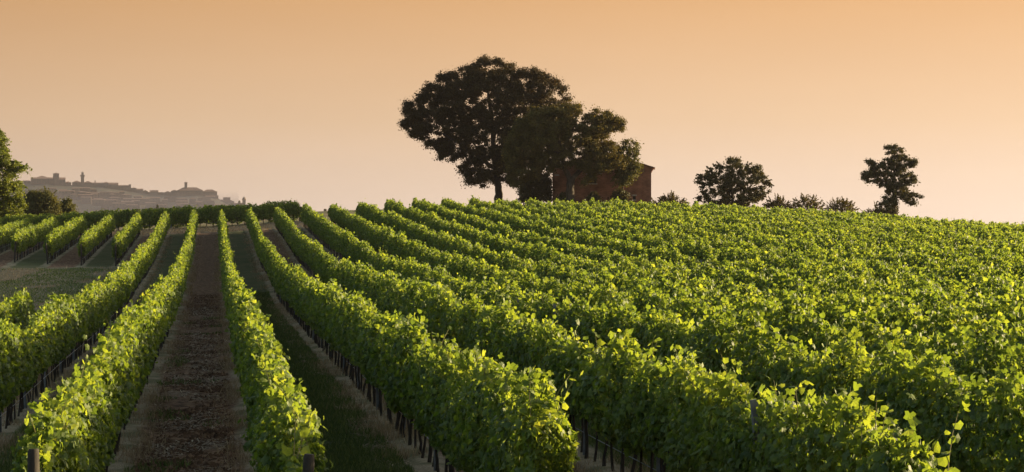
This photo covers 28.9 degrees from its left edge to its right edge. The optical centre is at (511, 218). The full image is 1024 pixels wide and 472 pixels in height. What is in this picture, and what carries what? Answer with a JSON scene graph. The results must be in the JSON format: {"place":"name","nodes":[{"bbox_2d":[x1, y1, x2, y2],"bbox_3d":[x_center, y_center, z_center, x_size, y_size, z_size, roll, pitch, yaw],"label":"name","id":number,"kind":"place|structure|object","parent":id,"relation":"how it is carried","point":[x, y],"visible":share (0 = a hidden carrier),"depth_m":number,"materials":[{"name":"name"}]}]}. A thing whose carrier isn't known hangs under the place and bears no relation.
{"place":"outdoors","nodes":[
{"label":"outdoors","id":0,"kind":"place"},
{"bbox_2d":[0,184,228,212],"bbox_3d":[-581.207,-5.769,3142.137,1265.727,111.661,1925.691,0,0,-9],"label":"town hill","id":1,"kind":"structure","parent":0,"point":[81,207],"depth_m":3431.10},
{"bbox_2d":[22,180,30,183],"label":"town house","id":2,"kind":"structure","parent":1,"relation":"on","point":[26,181],"depth_m":3505.02,"materials":[{"name":"grey stone"}]},
{"bbox_2d":[31,177,65,184],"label":"fortress","id":3,"kind":"structure","parent":1,"relation":"on","point":[41,180],"depth_m":3488.66,"materials":[{"name":"grey stone"}]},
{"bbox_2d":[48,188,56,193],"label":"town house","id":4,"kind":"structure","parent":1,"relation":"on","point":[53,190],"depth_m":3324.77,"materials":[{"name":"grey stone"}]},
{"bbox_2d":[53,173,58,184],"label":"keep tower","id":5,"kind":"structure","parent":1,"relation":"on","point":[55,178],"depth_m":3481.97,"materials":[{"name":"grey stone"}]},
{"bbox_2d":[58,178,64,185],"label":"town house","id":6,"kind":"structure","parent":1,"relation":"on","point":[61,181],"depth_m":3483.32,"materials":[{"name":"grey stone"}]},
{"bbox_2d":[58,190,70,197],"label":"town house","id":7,"kind":"structure","parent":1,"relation":"on","point":[64,193],"depth_m":3284.45,"materials":[{"name":"grey stone"}]},
{"bbox_2d":[70,194,76,199],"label":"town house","id":8,"kind":"structure","parent":1,"relation":"on","point":[73,196],"depth_m":3234.14,"materials":[{"name":"grey stone"}]},
{"bbox_2d":[72,181,80,185],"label":"town house","id":9,"kind":"structure","parent":1,"relation":"on","point":[76,183],"depth_m":3494.58,"materials":[{"name":"grey stone"}]},
{"bbox_2d":[80,171,84,185],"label":"clock tower","id":10,"kind":"structure","parent":1,"relation":"on","point":[82,175],"depth_m":3489.28,"materials":[{"name":"grey stone"}]},
{"bbox_2d":[79,187,89,191],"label":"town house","id":11,"kind":"structure","parent":1,"relation":"on","point":[85,189],"depth_m":3355.15,"materials":[{"name":"stone"}]},
{"bbox_2d":[78,194,91,201],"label":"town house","id":12,"kind":"structure","parent":1,"relation":"on","point":[83,195],"depth_m":3235.26,"materials":[{"name":"stone"}]},
{"bbox_2d":[81,197,90,203],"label":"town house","id":13,"kind":"structure","parent":1,"relation":"on","point":[85,200],"depth_m":3193.99,"materials":[{"name":"stone"}]},
{"bbox_2d":[84,181,91,186],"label":"town house","id":14,"kind":"structure","parent":1,"relation":"on","point":[87,183],"depth_m":3492.38,"materials":[{"name":"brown stone"}]},
{"bbox_2d":[91,193,97,198],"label":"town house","id":15,"kind":"structure","parent":1,"relation":"on","point":[94,195],"depth_m":3254.52,"materials":[{"name":"stone"}]},
{"bbox_2d":[92,183,102,186],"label":"town house","id":16,"kind":"structure","parent":1,"relation":"on","point":[97,184],"depth_m":3496.17,"materials":[{"name":"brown stone"}]},
{"bbox_2d":[91,199,104,205],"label":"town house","id":17,"kind":"structure","parent":1,"relation":"on","point":[96,202],"depth_m":3164.18,"materials":[{"name":"stone"}]},
{"bbox_2d":[101,203,108,209],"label":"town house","id":18,"kind":"structure","parent":1,"relation":"on","point":[104,205],"depth_m":3104.05,"materials":[{"name":"grey stone"}]},
{"bbox_2d":[99,192,111,197],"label":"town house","id":19,"kind":"structure","parent":1,"relation":"on","point":[106,193],"depth_m":3304.33,"materials":[{"name":"stone"}]},
{"bbox_2d":[105,199,116,206],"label":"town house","id":20,"kind":"structure","parent":1,"relation":"on","point":[110,201],"depth_m":3174.33,"materials":[{"name":"grey stone"}]},
{"bbox_2d":[108,183,117,189],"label":"town house","id":21,"kind":"structure","parent":1,"relation":"on","point":[112,185],"depth_m":3488.61,"materials":[{"name":"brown stone"}]},
{"bbox_2d":[108,197,120,202],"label":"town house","id":22,"kind":"structure","parent":1,"relation":"on","point":[118,199],"depth_m":3225.09,"materials":[{"name":"stone"}]},
{"bbox_2d":[112,203,124,209],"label":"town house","id":23,"kind":"structure","parent":1,"relation":"on","point":[118,205],"depth_m":3133.99,"materials":[{"name":"grey stone"}]},
{"bbox_2d":[118,185,128,190],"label":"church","id":24,"kind":"structure","parent":1,"relation":"on","point":[124,187],"depth_m":3491.34,"materials":[{"name":"grey stone"}]},
{"bbox_2d":[121,194,131,199],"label":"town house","id":25,"kind":"structure","parent":1,"relation":"on","point":[126,196],"depth_m":3304.55,"materials":[{"name":"stone"}]},
{"bbox_2d":[121,201,133,207],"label":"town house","id":26,"kind":"structure","parent":1,"relation":"on","point":[128,202],"depth_m":3175.05,"materials":[{"name":"grey stone"}]},
{"bbox_2d":[123,198,136,200],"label":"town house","id":27,"kind":"structure","parent":1,"relation":"on","point":[127,199],"depth_m":3244.97,"materials":[{"name":"stone"}]},
{"bbox_2d":[126,204,137,210],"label":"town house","id":28,"kind":"structure","parent":1,"relation":"on","point":[131,206],"depth_m":3124.36,"materials":[{"name":"grey stone"}]},
{"bbox_2d":[131,200,139,207],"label":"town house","id":29,"kind":"structure","parent":1,"relation":"on","point":[137,202],"depth_m":3214.93,"materials":[{"name":"grey stone"}]},
{"bbox_2d":[137,198,149,204],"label":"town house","id":30,"kind":"structure","parent":1,"relation":"on","point":[143,201],"depth_m":3274.51,"materials":[{"name":"brown stone"}]},
{"bbox_2d":[145,202,155,208],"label":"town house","id":31,"kind":"structure","parent":1,"relation":"on","point":[148,205],"depth_m":3214.41,"materials":[{"name":"grey stone"}]},
{"bbox_2d":[146,197,159,201],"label":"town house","id":32,"kind":"structure","parent":1,"relation":"on","point":[154,199],"depth_m":3314.80,"materials":[{"name":"brown stone"}]},
{"bbox_2d":[150,190,158,194],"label":"town house","id":33,"kind":"structure","parent":1,"relation":"on","point":[154,192],"depth_m":3488.35,"materials":[{"name":"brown stone"}]},
{"bbox_2d":[157,204,166,207],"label":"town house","id":34,"kind":"structure","parent":1,"relation":"on","point":[162,205],"depth_m":3184.79,"materials":[{"name":"grey stone"}]},
{"bbox_2d":[164,191,170,195],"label":"town house","id":35,"kind":"structure","parent":1,"relation":"on","point":[167,193],"depth_m":3490.13,"materials":[{"name":"brown stone"}]},
{"bbox_2d":[164,197,175,201],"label":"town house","id":36,"kind":"structure","parent":1,"relation":"on","point":[171,199],"depth_m":3344.21,"materials":[{"name":"brown stone"}]},
{"bbox_2d":[171,190,176,195],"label":"town house","id":37,"kind":"structure","parent":1,"relation":"on","point":[173,192],"depth_m":3492.08,"materials":[{"name":"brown stone"}]},
{"bbox_2d":[176,200,187,202],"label":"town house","id":38,"kind":"structure","parent":1,"relation":"on","point":[181,201],"depth_m":3254.75,"materials":[{"name":"brown stone"}]},
{"bbox_2d":[176,203,188,207],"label":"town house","id":39,"kind":"structure","parent":1,"relation":"on","point":[181,204],"depth_m":3194.35,"materials":[{"name":"grey stone"}]},
{"bbox_2d":[177,187,202,195],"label":"church","id":40,"kind":"structure","parent":1,"relation":"on","point":[183,191],"depth_m":3485.94,"materials":[{"name":"grey stone"}]},
{"bbox_2d":[189,198,195,203],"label":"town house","id":41,"kind":"structure","parent":1,"relation":"on","point":[192,200],"depth_m":3304.32,"materials":[{"name":"brown stone"}]},
{"bbox_2d":[197,197,210,203],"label":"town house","id":42,"kind":"structure","parent":1,"relation":"on","point":[203,199],"depth_m":3323.93,"materials":[{"name":"brown stone"}]},
{"bbox_2d":[202,190,216,195],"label":"palace","id":43,"kind":"structure","parent":1,"relation":"on","point":[209,192],"depth_m":3480.38,"materials":[{"name":"grey stone"}]},
{"bbox_2d":[205,200,214,206],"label":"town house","id":44,"kind":"structure","parent":1,"relation":"on","point":[210,202],"depth_m":3284.15,"materials":[{"name":"grey stone"}]},
{"bbox_2d":[222,199,233,204],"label":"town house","id":45,"kind":"structure","parent":1,"relation":"on","point":[228,201],"depth_m":3481.32,"materials":[{"name":"brown stone"}]},
{"bbox_2d":[0,267,668,471],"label":"grass","id":46,"kind":"structure","parent":0,"point":[343,455],"depth_m":41.30,"materials":[{"name":"green plant"}]},
{"bbox_2d":[0,209,955,471],"bbox_3d":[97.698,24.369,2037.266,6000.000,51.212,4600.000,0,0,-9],"label":"ground","id":47,"kind":"structure","parent":0,"point":[68,259],"depth_m":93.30,"materials":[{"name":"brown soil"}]},
{"bbox_2d":[0,218,30,253],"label":"vine row","id":48,"kind":"object","parent":47,"relation":"on","point":[7,231],"visible":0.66,"depth_m":166.56,"materials":[{"name":"green plant"}]},
{"bbox_2d":[0,128,32,217],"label":"tree","id":49,"kind":"object","parent":47,"relation":"on","point":[16,203],"visible":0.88,"depth_m":221.06,"materials":[{"name":"green plant"}]},
{"bbox_2d":[0,287,34,328],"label":"vine row","id":50,"kind":"object","parent":47,"relation":"on","point":[20,304],"visible":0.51,"depth_m":68.79,"materials":[{"name":"green plant"}]},
{"bbox_2d":[11,215,59,262],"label":"vine row","id":51,"kind":"object","parent":47,"relation":"on","point":[28,238],"visible":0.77,"depth_m":159.05,"materials":[{"name":"green plant"}]},
{"bbox_2d":[20,184,65,216],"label":"shade tree","id":52,"kind":"object","parent":47,"relation":"on","point":[44,202],"visible":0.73,"depth_m":247.03,"materials":[{"name":"green plant"}]},
{"bbox_2d":[42,213,87,263],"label":"vine row","id":53,"kind":"object","parent":47,"relation":"on","point":[58,239],"visible":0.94,"depth_m":158.95,"materials":[{"name":"green plant"}]},
{"bbox_2d":[59,196,80,215],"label":"shade tree","id":54,"kind":"object","parent":47,"relation":"on","point":[68,205],"visible":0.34,"depth_m":251.44,"materials":[{"name":"green plant"}]},
{"bbox_2d":[0,211,170,432],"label":"vine row","id":55,"kind":"object","parent":47,"relation":"on","point":[54,331],"visible":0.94,"depth_m":54.41,"materials":[{"name":"green plant"}]},
{"bbox_2d":[76,212,115,265],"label":"vine row","id":56,"kind":"object","parent":47,"relation":"on","point":[92,237],"visible":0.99,"depth_m":157.75,"materials":[{"name":"green plant"}]},
{"bbox_2d":[10,207,198,471],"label":"vine row","id":57,"kind":"object","parent":47,"relation":"on","point":[79,422],"visible":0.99,"depth_m":27.98,"materials":[{"name":"green plant"}]},
{"bbox_2d":[111,210,142,265],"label":"vine row","id":58,"kind":"object","parent":47,"relation":"on","point":[123,240],"visible":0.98,"depth_m":154.96,"materials":[{"name":"green plant"}]},
{"bbox_2d":[1,198,299,229],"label":"vine row","id":59,"kind":"object","parent":47,"relation":"on","point":[208,221],"visible":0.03,"depth_m":206.50,"materials":[{"name":"green plant"}]},
{"bbox_2d":[0,200,301,231],"bbox_3d":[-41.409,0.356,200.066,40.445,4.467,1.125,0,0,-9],"label":"vine row","id":60,"kind":"object","parent":47,"relation":"on","point":[176,216],"visible":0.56,"depth_m":201.15,"materials":[{"name":"green plant"}]},
{"bbox_2d":[134,256,349,471],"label":"soil clods","id":61,"kind":"object","parent":47,"relation":"on","point":[206,433],"visible":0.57,"depth_m":41.37,"materials":[{"name":"brown soil"}]},
{"bbox_2d":[216,209,332,471],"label":"vine row","id":62,"kind":"object","parent":47,"relation":"on","point":[283,423],"visible":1,"depth_m":25.62,"materials":[{"name":"green plant"}]},
{"bbox_2d":[133,256,419,471],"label":"straw litter","id":63,"kind":"object","parent":47,"relation":"on","point":[212,427],"visible":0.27,"depth_m":45.69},
{"bbox_2d":[245,207,583,471],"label":"vine row","id":64,"kind":"object","parent":47,"relation":"on","point":[467,410],"visible":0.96,"depth_m":28.77,"materials":[{"name":"green plant"}]},
{"bbox_2d":[396,54,574,202],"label":"oak tree","id":65,"kind":"object","parent":47,"relation":"on","point":[507,95],"visible":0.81,"depth_m":213.09,"materials":[{"name":"green plant"}]},
{"bbox_2d":[515,171,554,204],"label":"laurel bush","id":66,"kind":"object","parent":47,"relation":"on","point":[541,188],"visible":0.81,"depth_m":209.12,"materials":[{"name":"green plant"}]},
{"bbox_2d":[555,192,565,201],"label":"bush","id":67,"kind":"object","parent":47,"relation":"on","point":[561,196],"visible":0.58,"depth_m":205.15,"materials":[{"name":"green plant"}]},
{"bbox_2d":[497,100,630,202],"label":"oak tree","id":68,"kind":"object","parent":47,"relation":"on","point":[536,132],"visible":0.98,"depth_m":203.84,"materials":[{"name":"green plant"}]},
{"bbox_2d":[584,191,602,202],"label":"bush","id":69,"kind":"object","parent":47,"relation":"on","point":[596,196],"visible":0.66,"depth_m":205.10,"materials":[{"name":"green plant"}]},
{"bbox_2d":[553,153,654,202],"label":"brick house","id":70,"kind":"structure","parent":47,"relation":"on","point":[639,189],"depth_m":208.78,"materials":[{"name":"brick"}]},
{"bbox_2d":[607,186,632,201],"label":"bush","id":71,"kind":"object","parent":47,"relation":"on","point":[622,194],"visible":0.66,"depth_m":205.05,"materials":[{"name":"green plant"}]},
{"bbox_2d":[273,207,969,471],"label":"vine row","id":72,"kind":"object","parent":47,"relation":"on","point":[658,412],"visible":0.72,"depth_m":25.94,"materials":[{"name":"green plant"}]},
{"bbox_2d":[608,137,643,189],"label":"olive tree","id":73,"kind":"object","parent":47,"relation":"on","point":[627,177],"visible":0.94,"depth_m":205.59,"materials":[{"name":"green plant"}]},
{"bbox_2d":[300,202,1023,471],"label":"vine row","id":74,"kind":"object","parent":47,"relation":"on","point":[988,422],"visible":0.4,"depth_m":28.76,"materials":[{"name":"green plant"}]},
{"bbox_2d":[648,190,687,205],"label":"hedgerow bush","id":75,"kind":"object","parent":47,"relation":"on","point":[671,196],"visible":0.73,"depth_m":206.70,"materials":[{"name":"green plant"}]},
{"bbox_2d":[327,203,1023,439],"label":"vine row","id":76,"kind":"object","parent":47,"relation":"on","point":[802,325],"visible":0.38,"depth_m":39.84,"materials":[{"name":"green plant"}]},
{"bbox_2d":[355,202,1023,367],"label":"vine row","id":77,"kind":"object","parent":47,"relation":"on","point":[911,314],"visible":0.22,"depth_m":56.43,"materials":[{"name":"green plant"}]},
{"bbox_2d":[383,198,1023,337],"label":"vine row","id":78,"kind":"object","parent":47,"relation":"on","point":[539,251],"visible":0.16,"depth_m":71.82,"materials":[{"name":"green plant"}]},
{"bbox_2d":[412,197,1023,314],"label":"vine row","id":79,"kind":"object","parent":47,"relation":"on","point":[782,280],"visible":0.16,"depth_m":73.73,"materials":[{"name":"green plant"}]},
{"bbox_2d":[441,197,1023,305],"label":"vine row","id":80,"kind":"object","parent":47,"relation":"on","point":[628,247],"visible":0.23,"depth_m":92.20,"materials":[{"name":"green plant"}]},
{"bbox_2d":[693,156,773,206],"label":"field maple","id":81,"kind":"object","parent":47,"relation":"on","point":[729,180],"visible":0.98,"depth_m":204.31,"materials":[{"name":"green plant"}]},
{"bbox_2d":[467,195,1023,299],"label":"vine row","id":82,"kind":"object","parent":47,"relation":"on","point":[690,247],"visible":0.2,"depth_m":93.44,"materials":[{"name":"green plant"}]},
{"bbox_2d":[496,198,1023,285],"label":"vine row","id":83,"kind":"object","parent":47,"relation":"on","point":[954,270],"visible":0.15,"depth_m":95.40,"materials":[{"name":"green plant"}]},
{"bbox_2d":[524,197,1023,279],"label":"vine row","id":84,"kind":"object","parent":47,"relation":"on","point":[919,259],"visible":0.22,"depth_m":100.27,"materials":[{"name":"green plant"}]},
{"bbox_2d":[762,193,790,209],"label":"hedgerow bush","id":85,"kind":"object","parent":47,"relation":"on","point":[778,201],"visible":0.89,"depth_m":203.67,"materials":[{"name":"green plant"}]},
{"bbox_2d":[552,198,1023,268],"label":"vine row","id":86,"kind":"object","parent":47,"relation":"on","point":[828,242],"visible":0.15,"depth_m":109.38,"materials":[{"name":"green plant"}]},
{"bbox_2d":[582,197,1023,262],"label":"vine row","id":87,"kind":"object","parent":47,"relation":"on","point":[766,228],"visible":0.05,"depth_m":111.17,"materials":[{"name":"green plant"}]},
{"bbox_2d":[784,193,824,209],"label":"hedgerow bush","id":88,"kind":"object","parent":47,"relation":"on","point":[805,204],"visible":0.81,"depth_m":202.67,"materials":[{"name":"green plant"}]},
{"bbox_2d":[609,196,1023,256],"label":"vine row","id":89,"kind":"object","parent":47,"relation":"on","point":[733,219],"visible":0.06,"depth_m":126.77,"materials":[{"name":"green plant"}]},
{"bbox_2d":[638,201,1023,251],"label":"vine row","id":90,"kind":"object","parent":47,"relation":"on","point":[925,236],"visible":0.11,"depth_m":121.93,"materials":[{"name":"green plant"}]},
{"bbox_2d":[822,196,859,212],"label":"hedgerow bush","id":91,"kind":"object","parent":47,"relation":"on","point":[835,206],"visible":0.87,"depth_m":201.68,"materials":[{"name":"green plant"}]},
{"bbox_2d":[666,200,1023,245],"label":"vine row","id":92,"kind":"object","parent":47,"relation":"on","point":[735,210],"visible":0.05,"depth_m":135.18,"materials":[{"name":"green plant"}]},
{"bbox_2d":[693,201,1023,240],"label":"vine row","id":93,"kind":"object","parent":47,"relation":"on","point":[888,228],"visible":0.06,"depth_m":132.25,"materials":[{"name":"green plant"}]},
{"bbox_2d":[860,202,884,213],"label":"hedgerow bush","id":94,"kind":"object","parent":47,"relation":"on","point":[870,210],"visible":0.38,"depth_m":200.78,"materials":[{"name":"green plant"}]},
{"bbox_2d":[725,203,1022,238],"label":"vine row","id":95,"kind":"object","parent":47,"relation":"on","point":[777,209],"visible":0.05,"depth_m":146.46,"materials":[{"name":"green plant"}]},
{"bbox_2d":[751,204,1023,233],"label":"vine row","id":96,"kind":"object","parent":47,"relation":"on","point":[829,214],"visible":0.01,"depth_m":148.54,"materials":[{"name":"green plant"}]},
{"bbox_2d":[858,143,924,215],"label":"lone oak","id":97,"kind":"object","parent":47,"relation":"on","point":[897,167],"visible":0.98,"depth_m":199.53,"materials":[{"name":"green plant"}]},
{"bbox_2d":[780,206,1023,232],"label":"vine row","id":98,"kind":"object","parent":47,"relation":"on","point":[972,227],"visible":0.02,"depth_m":144.22,"materials":[{"name":"green plant"}]},
{"bbox_2d":[808,206,1020,230],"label":"vine row","id":99,"kind":"object","parent":47,"relation":"on","point":[895,217],"visible":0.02,"depth_m":160.61,"materials":[{"name":"green plant"}]},
{"bbox_2d":[841,210,1020,227],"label":"vine row","id":100,"kind":"object","parent":47,"relation":"on","point":[963,220],"visible":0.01,"depth_m":152.83,"materials":[{"name":"green plant"}]},
{"bbox_2d":[880,212,1018,227],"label":"vine row","id":101,"kind":"object","parent":47,"relation":"on","point":[1011,226],"depth_m":153.90,"materials":[{"name":"green plant"}]},
{"bbox_2d":[895,213,1021,226],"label":"vine row","id":102,"kind":"object","parent":47,"relation":"on","point":[904,215],"visible":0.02,"depth_m":174.98,"materials":[{"name":"green plant"}]},
{"bbox_2d":[931,217,1023,224],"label":"vine row","id":103,"kind":"object","parent":47,"relation":"on","point":[980,221],"depth_m":169.88,"materials":[{"name":"green plant"}]},
{"bbox_2d":[951,218,1008,225],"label":"vine row","id":104,"kind":"object","parent":47,"relation":"on","point":[992,222],"visible":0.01,"depth_m":174.03,"materials":[{"name":"green plant"}]},
{"bbox_2d":[0,0,1023,224],"label":"sky","id":105,"kind":"structure","parent":0,"point":[258,101],"materials":[{"name":"orange"}]}
]}

